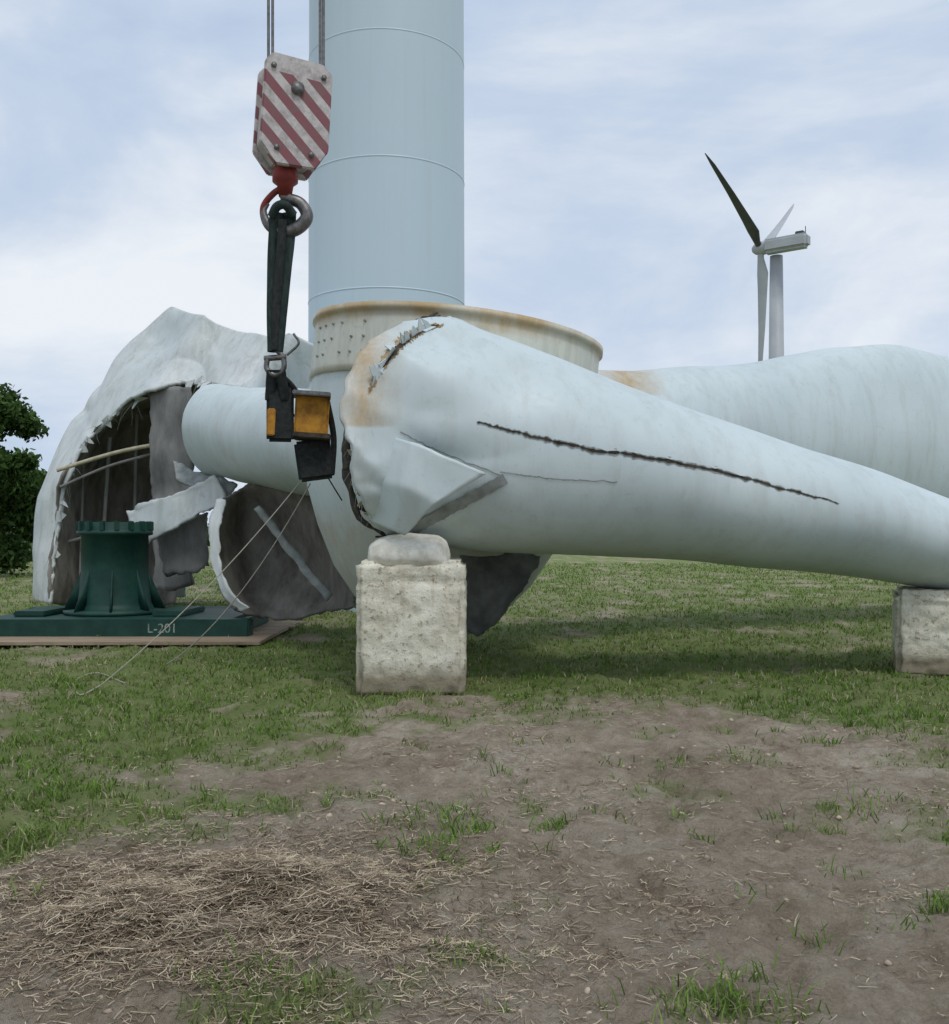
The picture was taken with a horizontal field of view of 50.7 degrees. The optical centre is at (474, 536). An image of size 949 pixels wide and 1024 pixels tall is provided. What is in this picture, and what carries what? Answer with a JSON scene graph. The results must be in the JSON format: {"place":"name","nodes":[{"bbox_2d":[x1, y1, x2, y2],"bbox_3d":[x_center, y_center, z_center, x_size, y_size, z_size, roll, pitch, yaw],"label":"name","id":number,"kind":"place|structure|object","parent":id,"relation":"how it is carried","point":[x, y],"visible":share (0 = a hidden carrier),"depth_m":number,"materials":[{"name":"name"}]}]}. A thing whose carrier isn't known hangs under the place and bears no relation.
{"place":"outdoors","nodes":[
{"label":"outdoors","id":0,"kind":"place"},
{"bbox_2d":[252,0,332,236],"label":"crane hook block","id":1,"kind":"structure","parent":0,"point":[290,148],"depth_m":10.87,"materials":[{"name":"metal"}]},
{"bbox_2d":[264,200,299,441],"bbox_3d":[-2.120,-2.363,11.039,0.403,2.599,0.427,0,0,0],"label":"lifting sling","id":2,"kind":"object","parent":1,"relation":"hanging from","point":[279,397],"visible":1,"depth_m":10.96,"materials":[{"name":"fabric"}]},
{"bbox_2d":[286,377,336,481],"bbox_3d":[-1.871,-1.223,11.232,0.612,1.196,0.619,0,0,0],"label":"lifting clamp","id":3,"kind":"object","parent":2,"relation":"hanging from","point":[315,452],"visible":1,"depth_m":11.14,"materials":[{"name":"metal"}]},
{"bbox_2d":[72,378,341,694],"bbox_3d":[-3.066,-0.070,11.416,2.913,3.391,2.442,0,0,0],"label":"tag line rope","id":4,"kind":"object","parent":3,"relation":"hanging from","point":[212,582],"visible":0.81,"depth_m":11.28,"materials":[{"name":"grey fabric"}]},
{"bbox_2d":[0,546,948,1023],"bbox_3d":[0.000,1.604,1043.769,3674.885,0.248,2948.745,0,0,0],"label":"ground","id":5,"kind":"structure","parent":0,"point":[908,996],"depth_m":5.81,"materials":[{"name":"soil"}]},
{"bbox_2d":[0,382,49,576],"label":"tree","id":6,"kind":"object","parent":5,"relation":"on","point":[22,480],"visible":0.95,"depth_m":39.85,"materials":[{"name":"green plant"}]},
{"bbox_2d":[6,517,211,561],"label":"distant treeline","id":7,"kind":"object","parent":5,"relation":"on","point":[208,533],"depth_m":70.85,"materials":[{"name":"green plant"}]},
{"bbox_2d":[0,621,306,644],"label":"plywood boards","id":8,"kind":"object","parent":5,"relation":"on","point":[265,632],"visible":0.53,"depth_m":14.84,"materials":[{"name":"wood"}]},
{"bbox_2d":[0,521,268,636],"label":"green steel stand","id":9,"kind":"object","parent":8,"relation":"on","point":[114,593],"visible":0.96,"depth_m":16.05,"materials":[{"name":"metal"}]},
{"bbox_2d":[308,0,464,611],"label":"wind turbine tower","id":10,"kind":"structure","parent":5,"relation":"on","point":[386,189],"depth_m":21.41,"materials":[{"name":"metal"}]},
{"bbox_2d":[356,557,466,697],"bbox_3d":[-0.655,0.950,10.851,1.149,1.453,1.334,0,0,0],"label":"concrete block","id":11,"kind":"object","parent":5,"relation":"on","point":[411,629],"depth_m":10.20,"materials":[{"name":"grey concrete"}]},
{"bbox_2d":[368,533,450,565],"bbox_3d":[-0.690,0.147,10.688,0.893,0.379,0.952,0,0,0],"label":"support pad","id":12,"kind":"object","parent":11,"relation":"on","point":[418,548],"visible":0.82,"depth_m":10.25,"materials":[{"name":"paint"}]},
{"bbox_2d":[0,626,948,1023],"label":"dry straw","id":13,"kind":"object","parent":5,"relation":"on","point":[110,898],"visible":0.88,"depth_m":4.11,"materials":[{"name":"beige plant"}]},
{"bbox_2d":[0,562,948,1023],"bbox_3d":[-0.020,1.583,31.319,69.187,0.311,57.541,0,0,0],"label":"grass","id":14,"kind":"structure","parent":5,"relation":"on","point":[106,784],"depth_m":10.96,"materials":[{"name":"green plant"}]},
{"bbox_2d":[0,633,948,1023],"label":"grass tufts","id":15,"kind":"object","parent":5,"relation":"on","point":[470,825],"visible":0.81,"depth_m":5.58,"materials":[{"name":"green plant"}]},
{"bbox_2d":[2,652,948,1021],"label":"soil clods","id":16,"kind":"object","parent":5,"relation":"on","point":[586,990],"visible":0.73,"depth_m":4.99,"materials":[{"name":"soil"}]},
{"bbox_2d":[34,301,948,634],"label":"fallen wind turbine rotor","id":17,"kind":"object","parent":5,"relation":"on","point":[504,455],"visible":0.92,"depth_m":12.43,"materials":[{"name":"paint"}]},
{"bbox_2d":[705,153,809,360],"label":"wind turbine","id":18,"kind":"object","parent":5,"relation":"on","point":[771,244],"visible":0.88,"depth_m":198.75,"materials":[{"name":"white metal"}]},
{"bbox_2d":[892,585,948,676],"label":"concrete block","id":19,"kind":"object","parent":5,"relation":"on","point":[920,634],"depth_m":11.71,"materials":[{"name":"grey concrete"}]},
{"bbox_2d":[0,0,948,526],"label":"sky","id":20,"kind":"structure","parent":0,"point":[133,187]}
]}

